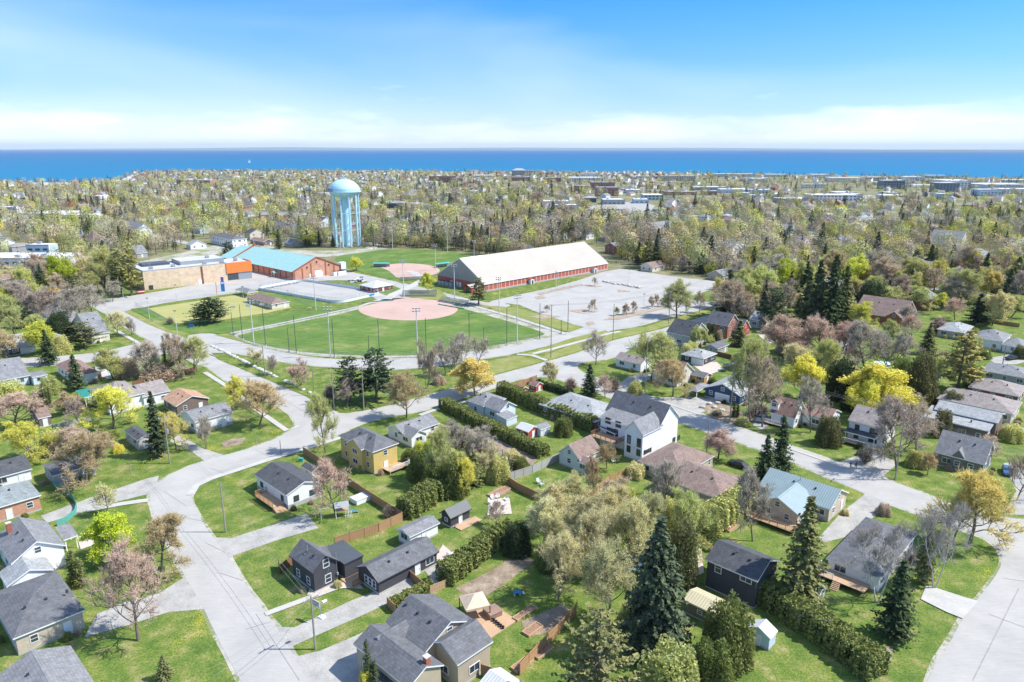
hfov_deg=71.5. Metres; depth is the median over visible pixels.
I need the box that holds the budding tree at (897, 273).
[894,270,908,278]
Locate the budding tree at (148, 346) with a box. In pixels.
[126,339,162,370]
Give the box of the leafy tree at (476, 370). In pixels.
[446,356,496,395]
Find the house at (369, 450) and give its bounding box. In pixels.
[338,427,409,474]
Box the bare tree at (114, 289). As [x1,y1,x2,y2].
[101,280,121,301]
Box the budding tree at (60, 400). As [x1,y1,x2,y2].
[51,390,75,412]
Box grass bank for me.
[212,353,500,411]
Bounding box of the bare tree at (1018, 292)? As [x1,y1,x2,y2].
[1003,282,1023,295]
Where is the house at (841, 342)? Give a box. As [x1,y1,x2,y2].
[820,337,850,356]
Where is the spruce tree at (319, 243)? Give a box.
[316,230,321,246]
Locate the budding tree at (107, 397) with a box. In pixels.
[72,384,143,428]
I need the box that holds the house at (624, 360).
[615,352,650,372]
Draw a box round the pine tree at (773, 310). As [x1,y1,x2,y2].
[754,287,793,320]
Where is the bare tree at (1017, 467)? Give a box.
[1005,452,1023,499]
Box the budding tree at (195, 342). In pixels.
[175,335,209,374]
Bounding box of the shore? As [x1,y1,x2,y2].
[776,150,1023,151]
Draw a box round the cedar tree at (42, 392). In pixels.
[41,390,45,406]
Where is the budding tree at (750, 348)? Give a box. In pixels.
[724,333,773,421]
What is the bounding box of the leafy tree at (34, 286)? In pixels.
[23,282,44,293]
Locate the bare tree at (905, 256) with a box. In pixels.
[899,254,912,267]
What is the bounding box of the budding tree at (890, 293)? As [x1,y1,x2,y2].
[882,285,910,299]
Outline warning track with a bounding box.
[235,301,558,358]
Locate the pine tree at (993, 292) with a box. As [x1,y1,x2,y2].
[985,289,997,301]
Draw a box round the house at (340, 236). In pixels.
[334,232,341,241]
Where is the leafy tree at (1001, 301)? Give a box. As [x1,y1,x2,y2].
[980,290,1017,325]
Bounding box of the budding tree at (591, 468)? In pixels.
[584,454,603,498]
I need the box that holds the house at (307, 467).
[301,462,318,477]
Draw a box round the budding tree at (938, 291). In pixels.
[934,283,958,304]
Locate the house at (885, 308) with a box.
[854,294,916,327]
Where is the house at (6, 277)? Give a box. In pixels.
[0,273,11,285]
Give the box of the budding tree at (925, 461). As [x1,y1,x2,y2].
[919,450,937,474]
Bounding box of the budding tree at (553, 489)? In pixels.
[532,479,574,525]
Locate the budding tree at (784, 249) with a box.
[763,244,797,264]
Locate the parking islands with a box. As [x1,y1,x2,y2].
[533,281,675,324]
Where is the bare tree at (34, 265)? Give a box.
[28,258,43,276]
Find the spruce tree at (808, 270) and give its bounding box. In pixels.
[794,261,814,294]
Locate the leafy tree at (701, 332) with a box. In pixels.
[689,325,715,348]
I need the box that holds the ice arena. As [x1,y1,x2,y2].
[437,242,607,292]
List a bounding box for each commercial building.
[0,205,25,213]
[0,253,83,265]
[24,209,82,218]
[25,241,58,252]
[55,197,89,202]
[60,213,108,219]
[88,194,108,199]
[176,179,217,184]
[381,201,404,207]
[429,175,455,182]
[451,177,463,183]
[512,168,525,175]
[512,176,529,180]
[526,170,534,175]
[543,199,569,205]
[554,204,578,209]
[569,176,602,181]
[574,184,591,191]
[580,172,596,176]
[583,196,595,202]
[590,181,614,189]
[595,186,618,195]
[601,198,624,204]
[625,188,642,192]
[632,197,648,203]
[641,193,662,199]
[661,175,695,180]
[663,190,696,194]
[690,186,726,189]
[702,190,716,194]
[713,173,754,176]
[717,188,747,192]
[736,191,750,196]
[741,188,754,193]
[747,177,767,181]
[747,193,765,200]
[755,189,771,192]
[765,173,787,176]
[772,196,805,203]
[801,183,828,187]
[803,193,859,199]
[808,173,831,177]
[824,176,864,181]
[829,190,856,193]
[839,192,862,197]
[864,176,883,180]
[876,194,908,199]
[877,179,905,188]
[880,191,900,193]
[897,179,908,188]
[898,175,924,180]
[908,184,929,187]
[924,174,949,177]
[929,181,959,191]
[931,179,973,182]
[933,192,952,198]
[943,180,970,189]
[970,182,1023,188]
[970,188,1001,195]
[996,179,1023,181]
[998,187,1023,193]
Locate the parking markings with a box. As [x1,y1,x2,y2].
[553,279,653,315]
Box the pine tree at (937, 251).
[934,247,938,258]
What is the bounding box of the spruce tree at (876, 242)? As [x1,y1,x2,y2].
[872,231,881,252]
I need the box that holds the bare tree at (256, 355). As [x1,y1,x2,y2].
[246,346,265,364]
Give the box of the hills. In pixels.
[21,147,877,149]
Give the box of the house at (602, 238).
[596,234,612,240]
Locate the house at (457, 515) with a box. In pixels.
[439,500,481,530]
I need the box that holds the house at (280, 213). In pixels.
[275,212,289,219]
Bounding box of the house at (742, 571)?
[705,539,779,608]
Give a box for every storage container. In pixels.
[331,271,337,275]
[338,270,345,274]
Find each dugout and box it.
[373,262,389,266]
[436,262,449,267]
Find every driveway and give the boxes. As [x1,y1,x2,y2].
[41,354,1023,681]
[97,352,977,617]
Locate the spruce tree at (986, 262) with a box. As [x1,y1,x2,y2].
[979,253,993,283]
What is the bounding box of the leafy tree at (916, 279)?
[905,272,922,296]
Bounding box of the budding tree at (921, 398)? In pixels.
[911,392,926,409]
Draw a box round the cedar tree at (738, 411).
[735,404,741,416]
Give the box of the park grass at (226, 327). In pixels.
[132,256,402,332]
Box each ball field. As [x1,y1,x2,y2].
[238,308,543,355]
[335,249,473,269]
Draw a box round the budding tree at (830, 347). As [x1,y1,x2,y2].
[810,338,843,375]
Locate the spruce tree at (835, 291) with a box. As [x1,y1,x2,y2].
[819,254,847,330]
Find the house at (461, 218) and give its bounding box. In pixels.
[452,217,466,225]
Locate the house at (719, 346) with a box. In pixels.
[703,340,728,354]
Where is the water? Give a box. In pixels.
[0,149,1023,181]
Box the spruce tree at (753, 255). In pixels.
[749,246,758,268]
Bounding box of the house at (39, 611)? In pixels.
[0,570,85,655]
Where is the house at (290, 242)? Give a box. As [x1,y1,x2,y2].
[283,238,302,247]
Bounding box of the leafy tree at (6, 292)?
[0,285,16,304]
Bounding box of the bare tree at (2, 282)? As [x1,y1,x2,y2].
[0,279,16,287]
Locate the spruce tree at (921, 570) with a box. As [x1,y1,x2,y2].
[907,523,937,585]
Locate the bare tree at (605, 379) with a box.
[594,374,612,397]
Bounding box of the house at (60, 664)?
[0,645,93,681]
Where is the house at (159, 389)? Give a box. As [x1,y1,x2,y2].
[75,379,170,414]
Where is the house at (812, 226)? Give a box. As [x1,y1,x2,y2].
[806,222,820,229]
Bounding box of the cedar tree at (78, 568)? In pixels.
[71,557,89,588]
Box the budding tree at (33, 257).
[24,252,48,274]
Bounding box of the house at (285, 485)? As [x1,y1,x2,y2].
[254,462,321,513]
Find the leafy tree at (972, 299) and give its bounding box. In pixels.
[963,289,974,302]
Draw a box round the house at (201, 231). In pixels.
[182,221,212,233]
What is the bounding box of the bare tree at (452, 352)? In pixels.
[434,337,466,374]
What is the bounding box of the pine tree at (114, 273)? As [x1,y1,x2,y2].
[106,248,128,292]
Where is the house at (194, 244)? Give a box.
[185,239,205,249]
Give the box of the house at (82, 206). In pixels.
[78,204,89,210]
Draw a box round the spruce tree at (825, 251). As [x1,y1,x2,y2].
[816,243,829,268]
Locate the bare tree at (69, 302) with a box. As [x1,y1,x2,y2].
[44,287,85,317]
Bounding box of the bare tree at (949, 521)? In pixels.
[911,499,975,587]
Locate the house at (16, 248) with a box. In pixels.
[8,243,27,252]
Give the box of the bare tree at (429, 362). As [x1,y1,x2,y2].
[415,336,441,387]
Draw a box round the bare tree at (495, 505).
[482,500,506,524]
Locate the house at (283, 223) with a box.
[272,220,310,238]
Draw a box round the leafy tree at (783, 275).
[766,257,798,283]
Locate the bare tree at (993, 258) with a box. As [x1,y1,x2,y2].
[990,250,1013,270]
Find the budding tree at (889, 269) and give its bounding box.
[862,255,903,280]
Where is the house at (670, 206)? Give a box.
[664,204,673,209]
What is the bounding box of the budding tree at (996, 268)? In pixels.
[986,265,1005,280]
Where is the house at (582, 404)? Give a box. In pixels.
[538,392,608,431]
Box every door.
[5,508,13,519]
[18,473,25,481]
[20,346,35,353]
[42,418,48,426]
[49,558,57,568]
[221,418,225,426]
[315,270,321,276]
[415,563,420,574]
[458,515,462,523]
[691,357,703,365]
[714,392,729,402]
[755,633,760,645]
[861,575,868,583]
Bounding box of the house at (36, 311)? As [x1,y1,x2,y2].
[28,297,50,315]
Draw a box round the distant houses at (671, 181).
[0,169,1023,211]
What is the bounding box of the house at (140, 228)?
[135,226,152,236]
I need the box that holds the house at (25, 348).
[0,333,35,355]
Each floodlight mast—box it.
[246,300,253,343]
[310,275,316,309]
[323,306,331,357]
[400,260,405,296]
[412,307,419,356]
[514,294,520,343]
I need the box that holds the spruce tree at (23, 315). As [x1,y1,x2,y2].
[16,302,29,327]
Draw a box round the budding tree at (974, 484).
[910,467,1023,553]
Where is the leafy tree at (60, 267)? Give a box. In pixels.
[43,255,77,285]
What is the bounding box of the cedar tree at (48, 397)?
[46,387,52,407]
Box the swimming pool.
[876,361,889,367]
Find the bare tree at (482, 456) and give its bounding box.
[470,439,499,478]
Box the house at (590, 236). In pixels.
[576,230,593,239]
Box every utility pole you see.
[158,415,170,463]
[219,482,226,532]
[303,594,326,649]
[331,372,334,409]
[358,367,364,409]
[549,304,553,357]
[645,338,647,391]
[729,361,736,422]
[894,407,907,479]
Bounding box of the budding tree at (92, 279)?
[80,270,101,287]
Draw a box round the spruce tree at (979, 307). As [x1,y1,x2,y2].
[961,293,992,323]
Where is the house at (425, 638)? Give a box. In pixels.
[353,594,492,681]
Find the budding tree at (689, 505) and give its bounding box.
[667,485,717,562]
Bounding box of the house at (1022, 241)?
[1006,237,1023,251]
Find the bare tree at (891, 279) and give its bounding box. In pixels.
[880,273,897,285]
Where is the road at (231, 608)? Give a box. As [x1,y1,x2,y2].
[89,298,1023,681]
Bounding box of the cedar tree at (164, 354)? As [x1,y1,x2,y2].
[160,335,167,367]
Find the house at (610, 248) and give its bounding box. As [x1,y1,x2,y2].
[604,242,622,253]
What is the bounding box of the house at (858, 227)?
[851,223,864,233]
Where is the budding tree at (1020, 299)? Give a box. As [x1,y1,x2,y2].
[1007,292,1023,316]
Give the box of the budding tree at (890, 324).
[880,318,904,339]
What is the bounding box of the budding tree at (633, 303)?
[631,301,637,312]
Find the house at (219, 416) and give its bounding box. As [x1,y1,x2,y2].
[179,402,233,432]
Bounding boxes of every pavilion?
[235,287,257,293]
[246,293,289,309]
[360,280,392,292]
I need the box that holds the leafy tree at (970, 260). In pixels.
[962,250,993,266]
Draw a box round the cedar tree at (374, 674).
[368,659,379,681]
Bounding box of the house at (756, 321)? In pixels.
[749,310,768,327]
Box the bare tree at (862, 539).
[845,517,916,602]
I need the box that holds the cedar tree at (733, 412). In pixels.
[731,401,736,416]
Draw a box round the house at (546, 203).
[539,202,550,209]
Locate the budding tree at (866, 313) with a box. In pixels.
[843,300,881,329]
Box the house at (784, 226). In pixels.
[779,224,795,234]
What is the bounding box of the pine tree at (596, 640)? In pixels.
[551,601,650,681]
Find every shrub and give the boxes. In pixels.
[164,316,175,324]
[321,382,339,400]
[382,505,394,518]
[451,434,471,449]
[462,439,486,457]
[498,450,514,470]
[563,376,579,391]
[608,376,622,391]
[709,408,725,417]
[740,402,770,418]
[853,441,877,467]
[899,541,920,571]
[927,315,947,331]
[934,347,951,367]
[967,328,978,337]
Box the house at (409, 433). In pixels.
[386,413,439,447]
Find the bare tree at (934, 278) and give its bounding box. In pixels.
[922,267,948,292]
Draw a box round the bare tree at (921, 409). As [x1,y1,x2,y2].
[898,400,944,450]
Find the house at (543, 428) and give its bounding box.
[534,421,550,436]
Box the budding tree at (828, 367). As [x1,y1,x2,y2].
[823,355,859,376]
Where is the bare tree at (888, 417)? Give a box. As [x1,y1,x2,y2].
[871,392,932,470]
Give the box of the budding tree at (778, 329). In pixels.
[758,311,812,359]
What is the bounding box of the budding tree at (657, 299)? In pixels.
[654,294,660,305]
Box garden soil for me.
[220,402,892,660]
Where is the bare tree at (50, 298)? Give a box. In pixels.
[33,284,62,308]
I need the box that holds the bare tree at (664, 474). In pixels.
[646,458,688,506]
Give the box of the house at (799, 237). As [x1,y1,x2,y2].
[793,235,809,248]
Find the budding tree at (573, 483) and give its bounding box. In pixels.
[554,468,591,506]
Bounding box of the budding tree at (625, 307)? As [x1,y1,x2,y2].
[622,302,629,314]
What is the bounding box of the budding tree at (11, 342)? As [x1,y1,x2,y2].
[0,327,26,358]
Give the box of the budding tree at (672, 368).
[647,358,694,396]
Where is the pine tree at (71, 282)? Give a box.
[62,274,90,311]
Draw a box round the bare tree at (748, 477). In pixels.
[733,465,776,541]
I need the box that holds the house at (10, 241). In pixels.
[0,236,14,248]
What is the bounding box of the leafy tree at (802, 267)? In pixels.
[795,260,816,281]
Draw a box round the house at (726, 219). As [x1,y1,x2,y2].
[722,216,736,222]
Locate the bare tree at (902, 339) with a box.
[863,326,913,369]
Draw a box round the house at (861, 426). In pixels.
[833,404,894,450]
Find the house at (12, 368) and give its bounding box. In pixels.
[0,356,47,385]
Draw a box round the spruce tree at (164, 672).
[154,655,175,681]
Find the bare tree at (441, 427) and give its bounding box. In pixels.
[426,424,450,436]
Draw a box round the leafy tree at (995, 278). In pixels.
[978,266,1003,295]
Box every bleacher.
[361,297,391,302]
[400,274,421,280]
[402,290,436,295]
[438,294,467,305]
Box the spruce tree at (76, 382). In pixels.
[64,354,88,390]
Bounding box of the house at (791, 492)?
[746,467,848,533]
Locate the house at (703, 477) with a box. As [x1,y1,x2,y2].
[637,442,741,500]
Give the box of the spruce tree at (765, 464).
[753,433,777,485]
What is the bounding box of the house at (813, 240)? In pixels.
[810,237,822,244]
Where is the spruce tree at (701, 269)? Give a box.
[693,250,706,273]
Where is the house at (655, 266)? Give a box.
[640,260,665,271]
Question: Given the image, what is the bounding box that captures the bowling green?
[149,293,290,323]
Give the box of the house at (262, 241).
[250,237,272,245]
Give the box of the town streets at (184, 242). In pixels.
[3,172,1015,295]
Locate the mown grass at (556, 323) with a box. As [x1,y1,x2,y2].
[405,289,582,331]
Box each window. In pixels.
[0,477,7,483]
[26,501,33,508]
[29,633,38,643]
[34,545,41,553]
[63,620,73,635]
[293,494,298,501]
[309,488,315,495]
[323,558,329,568]
[325,573,331,583]
[352,447,357,454]
[364,574,367,583]
[368,577,371,586]
[372,579,375,588]
[400,531,407,540]
[425,556,433,565]
[441,663,447,674]
[446,625,452,632]
[469,660,479,674]
[606,427,613,434]
[627,434,630,443]
[637,438,640,447]
[714,565,721,573]
[740,575,751,584]
[774,500,779,507]
[784,513,789,520]
[811,418,819,424]
[814,508,824,515]
[834,563,846,574]
[868,438,876,443]
[869,428,877,434]
[941,457,950,463]
[953,460,959,466]
[958,428,965,433]
[967,463,973,469]
[985,373,992,377]
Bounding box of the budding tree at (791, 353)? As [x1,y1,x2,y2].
[768,342,811,376]
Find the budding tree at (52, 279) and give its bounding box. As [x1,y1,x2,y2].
[47,271,67,289]
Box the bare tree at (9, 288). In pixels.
[1,281,35,307]
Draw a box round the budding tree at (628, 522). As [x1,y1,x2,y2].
[605,495,656,573]
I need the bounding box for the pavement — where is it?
[87,200,844,615]
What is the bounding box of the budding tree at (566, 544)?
[534,529,583,601]
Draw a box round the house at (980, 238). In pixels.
[972,235,987,242]
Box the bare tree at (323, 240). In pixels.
[319,236,327,246]
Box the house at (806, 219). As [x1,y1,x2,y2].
[798,217,811,225]
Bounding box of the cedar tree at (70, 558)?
[63,549,82,585]
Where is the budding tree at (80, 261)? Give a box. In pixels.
[73,255,93,278]
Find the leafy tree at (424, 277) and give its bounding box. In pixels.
[418,272,436,289]
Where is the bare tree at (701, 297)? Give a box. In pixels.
[691,290,706,312]
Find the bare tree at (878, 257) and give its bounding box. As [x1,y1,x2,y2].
[870,249,904,281]
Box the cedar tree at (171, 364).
[166,337,174,368]
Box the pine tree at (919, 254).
[912,248,926,259]
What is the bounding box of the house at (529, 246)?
[515,244,533,249]
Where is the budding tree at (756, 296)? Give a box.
[752,293,762,310]
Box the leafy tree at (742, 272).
[725,264,753,293]
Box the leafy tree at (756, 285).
[739,263,787,309]
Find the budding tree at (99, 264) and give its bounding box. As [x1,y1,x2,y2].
[83,244,120,291]
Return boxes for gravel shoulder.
[27,299,1023,681]
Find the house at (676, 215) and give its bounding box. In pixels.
[663,211,677,218]
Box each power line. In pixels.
[164,420,218,482]
[212,597,310,674]
[220,483,307,599]
[360,304,551,366]
[550,291,668,304]
[711,409,899,420]
[734,361,906,409]
[906,409,1022,454]
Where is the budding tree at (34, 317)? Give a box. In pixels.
[14,313,46,327]
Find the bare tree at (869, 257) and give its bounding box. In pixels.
[862,251,876,268]
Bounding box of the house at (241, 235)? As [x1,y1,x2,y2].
[223,230,243,236]
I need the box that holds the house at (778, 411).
[763,396,841,428]
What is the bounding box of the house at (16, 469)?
[0,454,31,485]
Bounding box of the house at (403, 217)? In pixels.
[400,214,413,219]
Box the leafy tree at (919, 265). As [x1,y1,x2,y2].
[902,256,933,283]
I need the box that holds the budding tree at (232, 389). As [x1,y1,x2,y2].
[222,373,247,409]
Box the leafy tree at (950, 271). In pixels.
[940,266,959,282]
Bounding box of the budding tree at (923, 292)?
[908,285,940,313]
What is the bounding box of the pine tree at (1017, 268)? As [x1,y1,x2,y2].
[1003,262,1023,281]
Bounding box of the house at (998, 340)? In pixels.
[975,329,1023,353]
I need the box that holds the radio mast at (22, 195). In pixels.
[19,189,26,211]
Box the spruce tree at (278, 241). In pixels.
[274,229,283,248]
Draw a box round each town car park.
[584,202,654,216]
[820,195,879,203]
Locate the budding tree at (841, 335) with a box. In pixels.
[825,320,868,358]
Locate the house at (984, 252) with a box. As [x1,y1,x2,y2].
[979,250,989,256]
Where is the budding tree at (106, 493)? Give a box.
[90,482,116,511]
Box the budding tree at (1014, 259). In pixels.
[1012,255,1023,266]
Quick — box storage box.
[349,491,369,504]
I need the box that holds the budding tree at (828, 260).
[823,247,849,273]
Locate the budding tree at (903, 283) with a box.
[892,273,912,298]
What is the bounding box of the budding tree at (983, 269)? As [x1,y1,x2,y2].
[968,266,990,297]
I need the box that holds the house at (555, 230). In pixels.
[547,226,566,240]
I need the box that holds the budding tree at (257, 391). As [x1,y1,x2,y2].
[226,377,289,425]
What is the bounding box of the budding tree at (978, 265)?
[966,255,983,269]
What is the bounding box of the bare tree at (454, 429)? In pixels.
[440,417,479,452]
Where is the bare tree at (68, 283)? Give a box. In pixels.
[59,279,87,296]
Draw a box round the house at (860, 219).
[848,215,872,223]
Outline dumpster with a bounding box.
[135,289,144,293]
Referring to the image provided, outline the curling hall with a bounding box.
[220,240,345,279]
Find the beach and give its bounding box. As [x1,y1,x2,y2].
[0,175,133,186]
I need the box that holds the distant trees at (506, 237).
[0,167,1023,279]
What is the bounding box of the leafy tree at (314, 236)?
[309,232,317,245]
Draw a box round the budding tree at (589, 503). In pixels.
[561,491,617,568]
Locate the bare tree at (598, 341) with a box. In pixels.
[580,327,609,364]
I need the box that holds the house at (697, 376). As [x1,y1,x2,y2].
[690,370,712,383]
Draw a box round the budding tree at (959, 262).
[947,258,967,270]
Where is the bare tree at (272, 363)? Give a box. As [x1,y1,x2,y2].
[266,354,276,373]
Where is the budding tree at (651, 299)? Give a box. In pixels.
[648,296,654,307]
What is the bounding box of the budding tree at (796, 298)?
[792,292,803,304]
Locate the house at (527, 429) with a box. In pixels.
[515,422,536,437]
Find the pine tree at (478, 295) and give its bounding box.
[469,277,488,304]
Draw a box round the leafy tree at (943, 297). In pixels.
[934,293,949,309]
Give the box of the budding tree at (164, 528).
[126,511,195,576]
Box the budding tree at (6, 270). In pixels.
[2,265,13,281]
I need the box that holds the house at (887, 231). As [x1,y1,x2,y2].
[880,227,894,235]
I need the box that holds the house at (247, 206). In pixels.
[240,203,251,208]
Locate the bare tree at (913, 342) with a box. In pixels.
[893,335,925,357]
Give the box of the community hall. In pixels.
[131,255,251,289]
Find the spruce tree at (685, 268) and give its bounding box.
[680,256,686,270]
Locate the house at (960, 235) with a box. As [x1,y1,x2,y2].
[929,229,967,249]
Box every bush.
[0,379,27,401]
[0,634,5,643]
[21,513,28,517]
[38,375,62,396]
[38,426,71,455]
[40,480,48,485]
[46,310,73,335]
[49,334,73,355]
[62,395,85,412]
[62,631,72,642]
[74,628,81,636]
[92,428,120,441]
[110,443,124,453]
[114,356,140,379]
[138,361,180,381]
[290,505,296,511]
[298,586,307,593]
[307,499,315,504]
[333,579,339,588]
[335,579,342,589]
[359,670,370,681]
[378,469,383,475]
[400,447,415,466]
[405,449,430,483]
[413,439,423,450]
[421,460,447,491]
[432,373,446,385]
[439,417,462,440]
[439,452,470,500]
[443,448,466,462]
[485,453,510,485]
[501,518,532,560]
[504,448,520,464]
[509,455,529,470]
[535,546,565,575]
[553,414,572,438]
[613,601,635,644]
[624,460,646,481]
[626,380,642,395]
[634,633,703,681]
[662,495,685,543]
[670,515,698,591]
[677,343,693,359]
[687,340,697,348]
[689,500,722,540]
[695,635,736,681]
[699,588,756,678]
[707,377,716,384]
[708,323,716,342]
[715,330,722,340]
[730,351,742,369]
[734,416,750,427]
[759,573,771,603]
[775,325,806,354]
[812,392,829,407]
[813,414,844,449]
[824,355,856,402]
[839,392,853,411]
[839,508,848,516]
[853,280,886,304]
[855,443,862,449]
[874,502,891,517]
[893,356,911,373]
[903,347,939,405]
[903,449,930,470]
[930,355,948,373]
[930,407,953,437]
[935,390,949,404]
[944,464,952,471]
[945,389,963,400]
[956,335,983,353]
[961,366,984,386]
[974,348,992,359]
[996,423,1023,444]
[1011,344,1023,359]
[1015,416,1023,421]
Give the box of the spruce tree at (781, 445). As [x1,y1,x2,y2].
[771,414,796,473]
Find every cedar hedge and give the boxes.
[389,578,434,609]
[395,472,454,520]
[434,517,514,586]
[438,397,550,458]
[496,380,600,431]
[535,379,573,394]
[694,483,757,537]
[757,576,891,681]
[975,318,996,327]
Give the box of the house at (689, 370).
[651,361,694,386]
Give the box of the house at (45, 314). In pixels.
[40,303,61,321]
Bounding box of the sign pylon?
[220,281,224,291]
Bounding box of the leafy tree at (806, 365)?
[780,352,831,397]
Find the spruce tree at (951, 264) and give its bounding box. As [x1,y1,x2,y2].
[946,259,953,271]
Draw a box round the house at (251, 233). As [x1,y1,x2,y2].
[245,228,265,239]
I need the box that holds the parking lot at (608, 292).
[489,269,721,329]
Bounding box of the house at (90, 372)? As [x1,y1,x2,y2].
[56,359,98,383]
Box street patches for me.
[164,418,1022,679]
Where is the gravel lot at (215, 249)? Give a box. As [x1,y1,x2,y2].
[135,242,386,263]
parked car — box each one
[727,459,748,468]
[755,414,767,421]
[1001,464,1011,475]
[1005,355,1018,359]
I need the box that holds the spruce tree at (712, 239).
[706,235,718,258]
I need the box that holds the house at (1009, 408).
[936,387,1022,423]
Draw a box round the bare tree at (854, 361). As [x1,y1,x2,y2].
[843,350,861,371]
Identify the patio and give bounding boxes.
[77,334,773,594]
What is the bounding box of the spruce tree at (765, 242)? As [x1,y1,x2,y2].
[758,237,769,261]
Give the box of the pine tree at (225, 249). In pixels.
[221,241,234,255]
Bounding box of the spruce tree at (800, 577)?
[772,496,830,605]
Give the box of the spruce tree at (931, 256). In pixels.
[924,244,937,260]
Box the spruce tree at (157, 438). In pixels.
[142,391,172,456]
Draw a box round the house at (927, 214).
[922,210,933,217]
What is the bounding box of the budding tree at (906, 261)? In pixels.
[898,256,913,273]
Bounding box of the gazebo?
[459,591,489,614]
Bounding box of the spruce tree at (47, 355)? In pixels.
[34,329,59,364]
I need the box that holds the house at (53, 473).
[42,454,96,485]
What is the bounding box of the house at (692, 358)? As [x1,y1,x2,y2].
[680,348,716,365]
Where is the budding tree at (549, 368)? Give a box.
[539,360,559,383]
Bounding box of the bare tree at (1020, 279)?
[1001,269,1023,295]
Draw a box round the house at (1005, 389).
[968,378,1023,400]
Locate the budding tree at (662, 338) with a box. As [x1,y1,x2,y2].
[624,330,680,380]
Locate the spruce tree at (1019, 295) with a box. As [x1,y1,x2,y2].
[1013,283,1023,309]
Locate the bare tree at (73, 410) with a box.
[61,399,90,429]
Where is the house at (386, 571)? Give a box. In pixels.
[355,536,438,594]
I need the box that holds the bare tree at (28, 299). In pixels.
[11,284,46,316]
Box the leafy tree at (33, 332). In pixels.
[18,319,56,345]
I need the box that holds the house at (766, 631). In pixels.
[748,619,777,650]
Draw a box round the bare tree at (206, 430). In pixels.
[194,413,211,448]
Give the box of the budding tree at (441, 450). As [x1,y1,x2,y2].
[423,425,456,467]
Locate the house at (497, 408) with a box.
[466,392,517,426]
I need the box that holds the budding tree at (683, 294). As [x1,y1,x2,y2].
[659,278,693,317]
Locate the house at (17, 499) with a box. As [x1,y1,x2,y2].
[0,480,41,521]
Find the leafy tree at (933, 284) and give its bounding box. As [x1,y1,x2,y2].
[928,273,939,288]
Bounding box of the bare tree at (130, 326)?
[125,316,135,334]
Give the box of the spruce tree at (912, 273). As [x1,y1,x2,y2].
[902,269,917,295]
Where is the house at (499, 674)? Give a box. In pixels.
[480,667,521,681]
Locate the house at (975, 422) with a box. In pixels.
[923,400,1004,437]
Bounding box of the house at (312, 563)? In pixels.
[289,538,363,591]
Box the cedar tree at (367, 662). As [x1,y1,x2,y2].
[361,639,371,680]
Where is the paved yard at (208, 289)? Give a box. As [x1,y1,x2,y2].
[98,271,290,314]
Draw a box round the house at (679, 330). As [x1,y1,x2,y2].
[666,318,708,345]
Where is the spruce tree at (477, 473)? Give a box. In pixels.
[469,450,484,485]
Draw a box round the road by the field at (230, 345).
[189,327,611,368]
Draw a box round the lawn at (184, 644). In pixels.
[0,270,1023,681]
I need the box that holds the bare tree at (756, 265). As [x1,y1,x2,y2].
[748,262,774,276]
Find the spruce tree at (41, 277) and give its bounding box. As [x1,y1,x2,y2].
[33,264,50,295]
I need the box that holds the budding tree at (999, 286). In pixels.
[992,278,1021,293]
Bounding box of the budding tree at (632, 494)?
[597,475,646,512]
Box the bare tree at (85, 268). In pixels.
[78,254,108,287]
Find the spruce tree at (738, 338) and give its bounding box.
[728,320,748,345]
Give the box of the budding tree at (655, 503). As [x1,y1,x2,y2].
[632,489,667,556]
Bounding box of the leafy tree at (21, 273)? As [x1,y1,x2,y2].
[10,263,40,286]
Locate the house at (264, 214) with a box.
[256,212,267,217]
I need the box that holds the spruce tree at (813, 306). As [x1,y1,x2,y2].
[797,259,831,332]
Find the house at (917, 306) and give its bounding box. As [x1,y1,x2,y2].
[908,290,936,310]
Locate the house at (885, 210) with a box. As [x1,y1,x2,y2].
[876,209,887,214]
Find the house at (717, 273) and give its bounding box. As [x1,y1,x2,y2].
[708,268,728,280]
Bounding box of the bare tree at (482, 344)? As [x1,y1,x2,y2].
[471,336,488,360]
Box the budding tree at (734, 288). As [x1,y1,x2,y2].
[707,277,759,312]
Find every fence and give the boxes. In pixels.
[51,417,90,429]
[52,480,76,525]
[132,366,196,384]
[135,302,170,324]
[138,288,252,302]
[231,305,355,332]
[231,333,538,357]
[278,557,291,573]
[303,447,402,515]
[334,512,402,542]
[387,596,394,611]
[410,571,427,592]
[429,579,445,592]
[450,298,565,334]
[481,663,492,675]
[505,476,538,498]
[507,453,558,478]
[513,375,536,385]
[519,603,576,675]
[576,462,638,498]
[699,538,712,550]
[717,351,738,360]
[994,320,1019,326]
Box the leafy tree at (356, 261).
[349,257,364,270]
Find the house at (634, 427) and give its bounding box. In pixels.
[590,390,679,460]
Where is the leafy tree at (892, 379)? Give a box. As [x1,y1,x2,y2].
[836,361,919,408]
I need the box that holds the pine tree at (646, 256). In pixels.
[639,238,657,262]
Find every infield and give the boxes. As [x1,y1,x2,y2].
[359,298,457,319]
[382,263,439,277]
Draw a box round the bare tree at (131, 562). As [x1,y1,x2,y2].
[68,529,171,641]
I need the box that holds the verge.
[126,307,714,379]
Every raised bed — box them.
[487,486,510,496]
[510,655,533,673]
[512,604,536,621]
[522,621,542,637]
[535,643,553,660]
[723,523,738,532]
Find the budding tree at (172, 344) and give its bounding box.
[158,332,195,379]
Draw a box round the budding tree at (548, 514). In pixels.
[523,494,565,545]
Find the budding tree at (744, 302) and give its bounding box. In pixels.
[734,290,754,317]
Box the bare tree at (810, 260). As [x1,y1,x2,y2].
[796,254,816,265]
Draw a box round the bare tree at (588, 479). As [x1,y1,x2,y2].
[584,467,595,488]
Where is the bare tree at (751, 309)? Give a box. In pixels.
[745,304,754,322]
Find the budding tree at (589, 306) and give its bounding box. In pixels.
[587,299,596,311]
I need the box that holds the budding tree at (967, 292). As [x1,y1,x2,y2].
[945,275,977,300]
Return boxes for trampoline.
[618,556,640,573]

